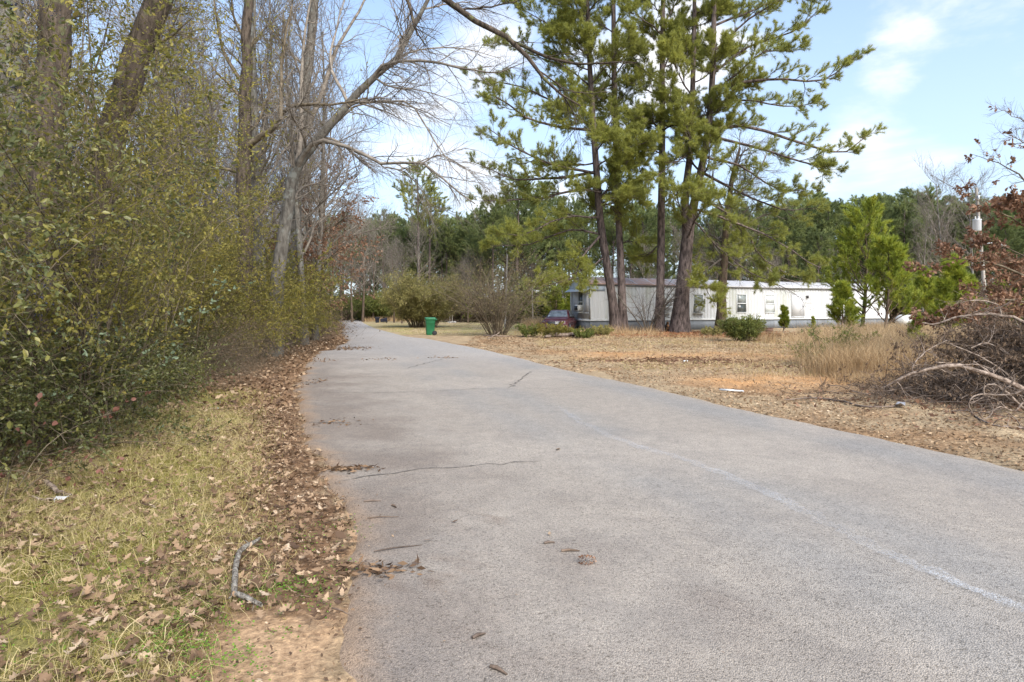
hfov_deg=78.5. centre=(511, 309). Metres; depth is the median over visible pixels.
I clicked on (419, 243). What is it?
wood tree
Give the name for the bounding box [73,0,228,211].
wood tree
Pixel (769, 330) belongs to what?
brown box
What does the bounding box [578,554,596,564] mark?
pine cone
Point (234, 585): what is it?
fallen stick
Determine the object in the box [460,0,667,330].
leaning pine
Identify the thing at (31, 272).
privet shrub
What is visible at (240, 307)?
roadside shrub
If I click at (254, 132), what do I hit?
lichen tree
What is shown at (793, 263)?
wood tree
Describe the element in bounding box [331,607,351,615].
twig
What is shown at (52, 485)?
fallen stick
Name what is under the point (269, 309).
roadside shrub
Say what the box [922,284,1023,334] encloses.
dead limb
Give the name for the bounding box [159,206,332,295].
roadside shrub
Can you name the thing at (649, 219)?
tree
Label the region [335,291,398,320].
olive bush
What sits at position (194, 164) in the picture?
wood tree
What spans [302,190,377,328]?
brown leaved oak
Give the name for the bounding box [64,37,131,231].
wood tree
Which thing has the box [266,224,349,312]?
brown leaved oak
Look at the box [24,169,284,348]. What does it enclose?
privet shrub
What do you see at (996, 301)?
young pine
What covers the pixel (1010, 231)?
tree
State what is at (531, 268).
wood tree
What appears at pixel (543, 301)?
wood shrub
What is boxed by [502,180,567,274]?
tree
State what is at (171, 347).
evergreen
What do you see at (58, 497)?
paper scrap
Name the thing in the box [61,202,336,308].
roadside shrub
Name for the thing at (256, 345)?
vine tangle
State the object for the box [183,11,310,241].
wood tree
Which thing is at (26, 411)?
evergreen
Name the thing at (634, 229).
slim pine
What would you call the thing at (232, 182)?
wood tree
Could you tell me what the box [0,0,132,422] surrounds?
dark tree
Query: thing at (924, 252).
wood tree
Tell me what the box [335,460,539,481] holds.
road crack
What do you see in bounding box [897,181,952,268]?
tree
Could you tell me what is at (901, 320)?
pale tank
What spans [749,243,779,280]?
wood tree
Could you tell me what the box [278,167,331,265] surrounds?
wood tree
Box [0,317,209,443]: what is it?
evergreen
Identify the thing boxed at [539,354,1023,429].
brown leaves
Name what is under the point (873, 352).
dry grass
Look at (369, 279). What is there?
wood tree
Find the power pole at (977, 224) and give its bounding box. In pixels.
[972,187,1003,302]
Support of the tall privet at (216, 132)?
on the ground at (304, 657)
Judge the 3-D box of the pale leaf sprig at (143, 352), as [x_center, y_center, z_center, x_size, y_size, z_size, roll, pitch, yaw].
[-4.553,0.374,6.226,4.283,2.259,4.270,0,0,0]
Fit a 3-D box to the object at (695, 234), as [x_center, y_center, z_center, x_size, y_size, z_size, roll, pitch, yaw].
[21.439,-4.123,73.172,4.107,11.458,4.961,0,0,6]
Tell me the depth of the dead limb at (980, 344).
9.94 m
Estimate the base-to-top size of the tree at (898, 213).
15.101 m
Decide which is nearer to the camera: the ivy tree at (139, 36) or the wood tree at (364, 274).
the ivy tree at (139, 36)
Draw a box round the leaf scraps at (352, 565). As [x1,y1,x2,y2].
[0,341,828,681]
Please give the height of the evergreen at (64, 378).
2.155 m
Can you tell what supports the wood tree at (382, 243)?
on the ground at (304, 657)
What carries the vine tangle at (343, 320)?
on the ground at (304, 657)
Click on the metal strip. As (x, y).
(731, 390)
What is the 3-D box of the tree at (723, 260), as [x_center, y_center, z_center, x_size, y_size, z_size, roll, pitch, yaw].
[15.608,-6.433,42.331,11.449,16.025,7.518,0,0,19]
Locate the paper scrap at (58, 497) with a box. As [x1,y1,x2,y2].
[54,496,69,501]
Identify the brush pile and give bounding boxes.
[753,297,1023,420]
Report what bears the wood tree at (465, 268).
on the ground at (304, 657)
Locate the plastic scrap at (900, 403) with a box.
[895,402,904,405]
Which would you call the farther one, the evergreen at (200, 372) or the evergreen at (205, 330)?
the evergreen at (205, 330)
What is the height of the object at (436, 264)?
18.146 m
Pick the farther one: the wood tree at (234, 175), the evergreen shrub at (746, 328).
the wood tree at (234, 175)
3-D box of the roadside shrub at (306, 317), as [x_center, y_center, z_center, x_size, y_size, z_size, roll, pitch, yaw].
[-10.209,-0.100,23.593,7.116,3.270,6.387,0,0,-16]
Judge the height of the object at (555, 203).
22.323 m
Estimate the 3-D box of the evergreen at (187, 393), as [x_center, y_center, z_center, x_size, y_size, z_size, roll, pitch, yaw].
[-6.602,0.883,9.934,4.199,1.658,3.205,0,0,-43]
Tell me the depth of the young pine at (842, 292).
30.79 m
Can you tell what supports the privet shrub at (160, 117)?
on the ground at (304, 657)
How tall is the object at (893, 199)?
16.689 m
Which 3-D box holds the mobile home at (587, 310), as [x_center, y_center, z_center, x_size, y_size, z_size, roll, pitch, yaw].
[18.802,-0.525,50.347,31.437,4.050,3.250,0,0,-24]
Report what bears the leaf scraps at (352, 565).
on the ground at (304, 657)
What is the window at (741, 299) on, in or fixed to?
in the mobile home at (587, 310)
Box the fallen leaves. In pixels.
[0,323,357,681]
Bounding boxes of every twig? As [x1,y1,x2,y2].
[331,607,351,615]
[364,499,380,501]
[367,516,398,517]
[374,545,418,551]
[384,566,402,573]
[471,632,485,638]
[489,664,506,674]
[561,548,578,551]
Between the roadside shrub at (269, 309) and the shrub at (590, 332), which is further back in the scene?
the shrub at (590, 332)
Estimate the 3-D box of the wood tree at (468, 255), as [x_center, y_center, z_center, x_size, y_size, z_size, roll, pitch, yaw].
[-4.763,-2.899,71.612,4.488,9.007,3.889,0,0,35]
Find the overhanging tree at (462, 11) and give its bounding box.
[385,0,662,163]
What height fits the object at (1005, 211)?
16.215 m
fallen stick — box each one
[31,495,61,500]
[34,473,72,495]
[228,537,262,610]
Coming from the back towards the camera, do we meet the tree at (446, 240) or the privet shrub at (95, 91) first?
the tree at (446, 240)
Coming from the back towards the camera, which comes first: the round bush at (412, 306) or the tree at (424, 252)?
the tree at (424, 252)
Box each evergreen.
[0,288,148,448]
[0,292,190,426]
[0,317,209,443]
[0,317,229,443]
[0,324,231,474]
[0,363,108,493]
[7,323,239,411]
[92,311,212,402]
[92,320,205,395]
[93,307,183,363]
[112,318,239,378]
[117,310,241,370]
[151,309,228,358]
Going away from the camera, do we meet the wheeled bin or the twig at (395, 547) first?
the twig at (395, 547)
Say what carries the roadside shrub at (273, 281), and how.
on the ground at (304, 657)
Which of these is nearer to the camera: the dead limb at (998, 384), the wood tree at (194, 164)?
the dead limb at (998, 384)
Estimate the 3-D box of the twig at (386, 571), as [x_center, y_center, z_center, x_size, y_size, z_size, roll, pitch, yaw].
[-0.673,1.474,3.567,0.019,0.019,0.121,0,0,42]
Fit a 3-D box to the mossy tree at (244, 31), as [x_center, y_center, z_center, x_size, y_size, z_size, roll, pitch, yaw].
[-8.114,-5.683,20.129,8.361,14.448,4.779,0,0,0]
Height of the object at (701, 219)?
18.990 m
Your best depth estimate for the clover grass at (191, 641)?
2.89 m
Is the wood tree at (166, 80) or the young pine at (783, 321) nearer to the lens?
the wood tree at (166, 80)
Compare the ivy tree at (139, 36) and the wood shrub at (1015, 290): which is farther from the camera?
the wood shrub at (1015, 290)
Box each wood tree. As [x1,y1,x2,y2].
[20,0,207,201]
[21,0,175,245]
[22,0,200,207]
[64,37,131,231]
[66,0,236,250]
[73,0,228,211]
[76,84,104,167]
[83,0,276,227]
[97,61,154,226]
[110,44,233,242]
[131,13,230,231]
[132,3,219,222]
[168,0,312,226]
[171,0,350,290]
[171,19,267,248]
[177,65,276,250]
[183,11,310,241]
[195,60,237,243]
[215,113,285,258]
[216,127,266,251]
[217,0,380,345]
[225,45,410,276]
[230,86,312,252]
[265,141,318,254]
[266,0,374,340]
[273,71,399,331]
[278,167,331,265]
[325,209,376,320]
[330,192,385,321]
[335,208,383,321]
[347,225,389,319]
[356,200,402,317]
[374,236,405,322]
[382,201,449,281]
[382,244,401,317]
[389,241,419,323]
[452,264,465,321]
[455,256,477,322]
[457,247,484,322]
[519,252,541,286]
[520,241,541,280]
[611,256,638,277]
[628,223,665,278]
[646,217,711,278]
[692,248,716,276]
[706,244,731,279]
[727,230,756,280]
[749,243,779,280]
[765,250,783,279]
[780,250,797,281]
[805,237,837,282]
[903,152,974,325]
[906,193,954,313]
[909,156,1021,280]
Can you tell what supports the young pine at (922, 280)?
on the ground at (304, 657)
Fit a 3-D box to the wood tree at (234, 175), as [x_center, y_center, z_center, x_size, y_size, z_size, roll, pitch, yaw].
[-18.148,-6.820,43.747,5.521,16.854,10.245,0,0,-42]
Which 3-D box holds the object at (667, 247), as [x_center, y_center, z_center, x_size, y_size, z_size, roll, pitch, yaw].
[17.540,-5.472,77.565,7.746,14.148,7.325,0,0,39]
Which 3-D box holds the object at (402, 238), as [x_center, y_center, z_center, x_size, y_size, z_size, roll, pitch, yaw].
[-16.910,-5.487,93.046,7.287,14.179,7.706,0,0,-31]
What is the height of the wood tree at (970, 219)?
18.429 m
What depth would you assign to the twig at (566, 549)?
3.79 m
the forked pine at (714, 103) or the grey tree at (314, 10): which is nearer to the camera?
the grey tree at (314, 10)
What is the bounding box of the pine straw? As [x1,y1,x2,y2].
[593,329,797,337]
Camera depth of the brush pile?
10.27 m
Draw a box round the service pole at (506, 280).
[504,254,507,326]
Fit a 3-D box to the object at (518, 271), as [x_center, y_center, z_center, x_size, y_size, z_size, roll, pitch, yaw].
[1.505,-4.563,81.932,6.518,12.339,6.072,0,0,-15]
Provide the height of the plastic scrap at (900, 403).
0.055 m
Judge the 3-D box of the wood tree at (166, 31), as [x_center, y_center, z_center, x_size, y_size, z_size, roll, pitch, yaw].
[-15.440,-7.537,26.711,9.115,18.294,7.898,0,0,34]
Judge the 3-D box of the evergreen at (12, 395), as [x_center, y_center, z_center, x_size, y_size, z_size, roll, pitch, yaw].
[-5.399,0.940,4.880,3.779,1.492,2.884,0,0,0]
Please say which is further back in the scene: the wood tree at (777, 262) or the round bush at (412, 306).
the wood tree at (777, 262)
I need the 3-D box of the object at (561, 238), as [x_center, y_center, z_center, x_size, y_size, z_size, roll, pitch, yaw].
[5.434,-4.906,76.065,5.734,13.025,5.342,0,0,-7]
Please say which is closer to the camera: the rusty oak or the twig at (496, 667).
the twig at (496, 667)
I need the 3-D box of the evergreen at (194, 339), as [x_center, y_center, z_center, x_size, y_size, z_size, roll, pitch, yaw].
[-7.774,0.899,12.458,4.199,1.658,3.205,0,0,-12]
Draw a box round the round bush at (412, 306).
[374,268,477,327]
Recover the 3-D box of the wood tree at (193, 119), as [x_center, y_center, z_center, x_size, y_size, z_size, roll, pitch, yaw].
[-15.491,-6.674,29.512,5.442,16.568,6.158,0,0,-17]
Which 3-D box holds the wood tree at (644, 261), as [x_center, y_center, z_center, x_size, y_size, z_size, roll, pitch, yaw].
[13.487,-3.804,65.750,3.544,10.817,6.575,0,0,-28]
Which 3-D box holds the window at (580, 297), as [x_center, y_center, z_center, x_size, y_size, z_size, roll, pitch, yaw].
[4.837,-0.570,44.182,0.050,1.420,0.740,0,0,-24]
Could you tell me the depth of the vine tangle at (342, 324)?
41.86 m
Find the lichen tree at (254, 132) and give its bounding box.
[194,8,287,315]
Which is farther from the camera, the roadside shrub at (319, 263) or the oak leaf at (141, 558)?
the roadside shrub at (319, 263)
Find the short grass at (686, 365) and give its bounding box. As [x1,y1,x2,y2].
[378,324,833,375]
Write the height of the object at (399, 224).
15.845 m
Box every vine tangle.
[107,308,287,391]
[115,304,313,382]
[144,301,318,367]
[146,232,330,364]
[151,241,350,348]
[186,302,327,358]
[289,320,342,340]
[293,266,381,341]
[297,298,350,336]
[321,312,364,332]
[325,301,364,335]
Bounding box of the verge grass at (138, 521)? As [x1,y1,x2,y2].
[0,382,311,681]
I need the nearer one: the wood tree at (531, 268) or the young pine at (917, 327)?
the young pine at (917, 327)
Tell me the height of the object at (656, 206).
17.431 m
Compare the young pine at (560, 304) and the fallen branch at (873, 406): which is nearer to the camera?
the fallen branch at (873, 406)
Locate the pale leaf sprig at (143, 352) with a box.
[0,244,253,457]
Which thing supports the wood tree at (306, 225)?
on the ground at (304, 657)
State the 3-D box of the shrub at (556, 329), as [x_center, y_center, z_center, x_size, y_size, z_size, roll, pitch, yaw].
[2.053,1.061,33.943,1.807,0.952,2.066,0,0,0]
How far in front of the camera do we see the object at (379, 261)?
133.72 m
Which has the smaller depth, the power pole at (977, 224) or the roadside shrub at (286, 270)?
the roadside shrub at (286, 270)
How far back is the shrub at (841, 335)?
16.08 m
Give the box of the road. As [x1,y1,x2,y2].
[293,320,1023,681]
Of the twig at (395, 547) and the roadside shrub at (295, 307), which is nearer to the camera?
the twig at (395, 547)
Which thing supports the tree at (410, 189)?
on the ground at (304, 657)
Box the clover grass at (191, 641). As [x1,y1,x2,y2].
[0,508,371,681]
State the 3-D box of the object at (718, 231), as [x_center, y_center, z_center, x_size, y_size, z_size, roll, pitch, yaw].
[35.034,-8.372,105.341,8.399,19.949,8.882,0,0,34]
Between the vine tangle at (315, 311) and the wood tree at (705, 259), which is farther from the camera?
the wood tree at (705, 259)
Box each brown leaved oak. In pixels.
[266,148,384,336]
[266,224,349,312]
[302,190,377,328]
[973,249,1023,336]
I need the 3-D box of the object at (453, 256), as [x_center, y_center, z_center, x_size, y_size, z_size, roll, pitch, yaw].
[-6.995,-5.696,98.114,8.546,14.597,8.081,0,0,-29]
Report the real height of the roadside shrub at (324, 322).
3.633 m
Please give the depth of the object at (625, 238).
70.13 m
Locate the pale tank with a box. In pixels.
[895,315,911,326]
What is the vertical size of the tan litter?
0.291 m
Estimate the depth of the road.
4.07 m
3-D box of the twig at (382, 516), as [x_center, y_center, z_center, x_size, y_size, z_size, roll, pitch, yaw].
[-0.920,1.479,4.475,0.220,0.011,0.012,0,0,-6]
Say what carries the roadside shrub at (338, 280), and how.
on the ground at (304, 657)
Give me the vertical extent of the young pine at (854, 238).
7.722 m
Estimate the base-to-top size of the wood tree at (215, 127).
18.215 m
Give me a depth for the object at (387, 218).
99.54 m
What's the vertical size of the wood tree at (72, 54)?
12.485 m
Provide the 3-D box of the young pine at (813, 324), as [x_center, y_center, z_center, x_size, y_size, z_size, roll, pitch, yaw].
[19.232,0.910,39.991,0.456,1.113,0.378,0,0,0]
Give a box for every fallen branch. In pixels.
[483,328,513,338]
[784,395,896,409]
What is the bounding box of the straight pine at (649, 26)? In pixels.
[611,0,714,331]
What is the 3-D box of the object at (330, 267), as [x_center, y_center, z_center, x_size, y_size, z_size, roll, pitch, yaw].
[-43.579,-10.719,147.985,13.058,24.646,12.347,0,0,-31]
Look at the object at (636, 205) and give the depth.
93.03 m
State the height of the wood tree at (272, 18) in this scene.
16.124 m
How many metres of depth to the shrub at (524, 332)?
34.16 m
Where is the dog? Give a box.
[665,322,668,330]
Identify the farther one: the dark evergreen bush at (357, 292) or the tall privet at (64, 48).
the dark evergreen bush at (357, 292)
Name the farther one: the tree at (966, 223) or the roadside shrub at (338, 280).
the tree at (966, 223)
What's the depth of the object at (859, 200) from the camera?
84.53 m
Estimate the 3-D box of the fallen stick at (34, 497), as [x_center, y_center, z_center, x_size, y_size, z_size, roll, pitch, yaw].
[-3.649,1.461,4.868,0.220,0.028,0.128,0,0,0]
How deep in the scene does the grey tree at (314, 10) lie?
26.84 m
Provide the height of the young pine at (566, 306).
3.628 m
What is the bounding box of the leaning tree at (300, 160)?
[230,0,548,357]
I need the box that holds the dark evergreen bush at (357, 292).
[327,285,382,320]
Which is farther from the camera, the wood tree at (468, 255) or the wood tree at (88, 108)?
the wood tree at (468, 255)
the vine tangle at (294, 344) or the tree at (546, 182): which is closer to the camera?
the vine tangle at (294, 344)
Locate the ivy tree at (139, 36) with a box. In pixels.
[62,0,223,402]
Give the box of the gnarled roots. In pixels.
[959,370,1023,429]
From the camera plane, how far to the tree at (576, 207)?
82.66 m
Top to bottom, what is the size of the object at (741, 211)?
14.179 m
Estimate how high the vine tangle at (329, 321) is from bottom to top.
5.178 m
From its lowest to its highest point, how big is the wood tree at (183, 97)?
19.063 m
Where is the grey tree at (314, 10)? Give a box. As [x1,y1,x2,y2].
[256,0,390,342]
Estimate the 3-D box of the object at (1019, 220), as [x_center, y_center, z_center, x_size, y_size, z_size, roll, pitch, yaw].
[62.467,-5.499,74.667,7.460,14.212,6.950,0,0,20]
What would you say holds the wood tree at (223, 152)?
on the ground at (304, 657)
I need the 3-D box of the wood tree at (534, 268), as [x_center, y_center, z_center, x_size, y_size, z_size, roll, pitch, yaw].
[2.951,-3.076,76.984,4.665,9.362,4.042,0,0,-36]
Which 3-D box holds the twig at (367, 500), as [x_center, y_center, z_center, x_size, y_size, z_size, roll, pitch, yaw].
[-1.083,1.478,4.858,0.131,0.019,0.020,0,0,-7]
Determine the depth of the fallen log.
33.66 m
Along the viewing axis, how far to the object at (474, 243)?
78.07 m
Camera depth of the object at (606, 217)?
92.01 m
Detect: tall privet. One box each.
[0,0,200,445]
[0,0,274,380]
[0,0,276,412]
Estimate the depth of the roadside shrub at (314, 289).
28.37 m
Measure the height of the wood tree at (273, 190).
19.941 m
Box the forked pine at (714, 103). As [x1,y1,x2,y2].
[631,0,888,332]
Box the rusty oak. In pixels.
[902,97,1023,331]
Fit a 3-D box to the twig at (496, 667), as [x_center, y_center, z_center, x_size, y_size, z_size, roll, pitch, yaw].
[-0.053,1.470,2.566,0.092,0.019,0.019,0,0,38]
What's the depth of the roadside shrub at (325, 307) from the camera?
28.45 m
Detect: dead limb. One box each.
[881,325,1023,405]
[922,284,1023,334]
[936,316,1023,392]
[949,343,1023,409]
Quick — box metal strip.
[719,389,743,391]
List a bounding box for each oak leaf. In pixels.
[99,649,129,658]
[135,556,151,560]
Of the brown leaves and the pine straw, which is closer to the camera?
the brown leaves
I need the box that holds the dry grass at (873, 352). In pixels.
[364,315,1017,386]
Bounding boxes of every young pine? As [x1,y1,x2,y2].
[526,290,536,317]
[544,285,565,311]
[563,288,569,309]
[777,304,789,332]
[810,316,816,327]
[817,194,898,330]
[824,279,864,325]
[858,232,926,327]
[902,266,940,317]
[905,312,928,339]
[926,252,979,329]
[956,272,985,327]
[981,280,1022,324]
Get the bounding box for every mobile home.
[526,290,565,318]
[565,275,888,330]
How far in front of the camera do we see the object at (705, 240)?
77.59 m
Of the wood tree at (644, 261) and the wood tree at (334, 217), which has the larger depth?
the wood tree at (644, 261)
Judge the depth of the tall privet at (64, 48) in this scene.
6.23 m
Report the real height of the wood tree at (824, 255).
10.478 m
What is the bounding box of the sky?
[25,0,1023,296]
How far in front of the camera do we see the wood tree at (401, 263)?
68.92 m
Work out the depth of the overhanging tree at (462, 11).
12.98 m
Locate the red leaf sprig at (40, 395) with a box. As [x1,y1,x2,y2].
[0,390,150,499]
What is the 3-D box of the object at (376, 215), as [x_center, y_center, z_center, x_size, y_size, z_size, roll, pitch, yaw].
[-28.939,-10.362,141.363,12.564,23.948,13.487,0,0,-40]
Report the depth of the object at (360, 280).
97.89 m
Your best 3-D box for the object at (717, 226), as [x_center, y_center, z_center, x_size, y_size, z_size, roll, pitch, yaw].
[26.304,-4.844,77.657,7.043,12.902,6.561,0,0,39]
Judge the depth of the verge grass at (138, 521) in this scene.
4.25 m
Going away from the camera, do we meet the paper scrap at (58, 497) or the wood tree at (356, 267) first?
the paper scrap at (58, 497)
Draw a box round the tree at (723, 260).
[667,110,823,328]
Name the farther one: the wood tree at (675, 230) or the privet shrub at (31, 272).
the wood tree at (675, 230)
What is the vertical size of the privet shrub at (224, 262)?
5.762 m
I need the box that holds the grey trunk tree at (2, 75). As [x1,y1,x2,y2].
[0,0,33,324]
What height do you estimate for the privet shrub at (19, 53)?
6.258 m
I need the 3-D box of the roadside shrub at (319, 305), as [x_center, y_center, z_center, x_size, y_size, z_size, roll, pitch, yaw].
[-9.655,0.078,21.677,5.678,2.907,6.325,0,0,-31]
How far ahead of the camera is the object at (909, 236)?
73.97 m
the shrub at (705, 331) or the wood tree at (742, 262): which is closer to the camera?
the shrub at (705, 331)
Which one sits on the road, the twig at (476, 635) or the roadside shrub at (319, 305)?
the twig at (476, 635)
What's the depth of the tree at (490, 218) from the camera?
67.88 m
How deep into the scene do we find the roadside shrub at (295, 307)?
19.45 m
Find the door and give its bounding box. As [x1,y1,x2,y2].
[791,293,804,316]
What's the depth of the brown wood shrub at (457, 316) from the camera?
76.01 m
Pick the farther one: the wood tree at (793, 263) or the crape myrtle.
the wood tree at (793, 263)
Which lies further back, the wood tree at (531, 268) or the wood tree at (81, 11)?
the wood tree at (531, 268)
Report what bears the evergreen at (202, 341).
on the ground at (304, 657)
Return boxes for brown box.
[762,328,772,331]
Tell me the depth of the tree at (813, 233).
68.12 m
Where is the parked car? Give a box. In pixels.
[541,310,576,329]
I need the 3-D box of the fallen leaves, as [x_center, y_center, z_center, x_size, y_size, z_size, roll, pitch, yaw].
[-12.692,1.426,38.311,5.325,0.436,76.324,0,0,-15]
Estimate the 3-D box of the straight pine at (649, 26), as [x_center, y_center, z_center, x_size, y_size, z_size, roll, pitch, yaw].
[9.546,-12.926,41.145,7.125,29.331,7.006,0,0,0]
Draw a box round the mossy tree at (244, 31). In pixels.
[137,0,375,355]
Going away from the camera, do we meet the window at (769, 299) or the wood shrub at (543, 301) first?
the window at (769, 299)
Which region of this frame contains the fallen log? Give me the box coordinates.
[544,332,574,337]
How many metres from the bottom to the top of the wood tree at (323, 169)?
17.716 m
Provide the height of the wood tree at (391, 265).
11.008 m
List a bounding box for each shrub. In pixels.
[0,0,246,488]
[0,0,277,436]
[0,1,275,331]
[0,3,280,342]
[0,22,238,368]
[20,83,283,347]
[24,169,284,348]
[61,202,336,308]
[100,242,327,333]
[103,278,292,363]
[113,221,337,334]
[135,208,220,265]
[149,227,338,320]
[158,270,312,359]
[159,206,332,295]
[174,255,344,350]
[188,268,338,343]
[215,271,327,347]
[224,258,339,328]
[227,225,353,305]
[266,264,349,324]
[267,264,349,333]
[284,267,347,337]
[294,271,340,335]
[339,290,368,319]
[405,237,581,334]
[444,297,494,321]
[453,281,518,321]
[498,267,604,319]
[514,323,538,337]
[534,321,566,337]
[559,325,580,332]
[571,328,594,337]
[589,324,614,335]
[700,325,724,335]
[715,314,767,341]
[786,317,881,358]
[834,270,931,320]
[888,293,904,322]
[980,276,1023,318]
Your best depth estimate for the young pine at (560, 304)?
61.86 m
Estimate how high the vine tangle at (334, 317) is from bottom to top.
7.919 m
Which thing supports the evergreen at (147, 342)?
on the ground at (304, 657)
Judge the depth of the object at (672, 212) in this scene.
96.48 m
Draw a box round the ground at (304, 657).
[0,319,1023,681]
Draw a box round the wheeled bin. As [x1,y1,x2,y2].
[424,317,436,334]
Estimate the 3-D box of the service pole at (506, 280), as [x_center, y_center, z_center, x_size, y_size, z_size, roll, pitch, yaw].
[-0.500,-1.543,52.000,0.325,6.090,0.170,0,0,0]
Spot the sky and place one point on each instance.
(930, 77)
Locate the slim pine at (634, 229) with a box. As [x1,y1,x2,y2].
[568,0,665,330]
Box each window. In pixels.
[578,292,583,311]
[693,294,703,312]
[736,294,746,312]
[765,295,774,312]
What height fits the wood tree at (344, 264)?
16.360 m
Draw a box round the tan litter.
[464,334,1023,470]
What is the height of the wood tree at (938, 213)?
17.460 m
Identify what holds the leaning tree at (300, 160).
on the ground at (304, 657)
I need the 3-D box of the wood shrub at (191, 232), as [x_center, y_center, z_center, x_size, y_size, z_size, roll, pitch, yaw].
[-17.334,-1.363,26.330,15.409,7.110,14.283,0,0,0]
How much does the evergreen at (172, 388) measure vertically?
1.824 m
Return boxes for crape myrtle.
[598,267,696,331]
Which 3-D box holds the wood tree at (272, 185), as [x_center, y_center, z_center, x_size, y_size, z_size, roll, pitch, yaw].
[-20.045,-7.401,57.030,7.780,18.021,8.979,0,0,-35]

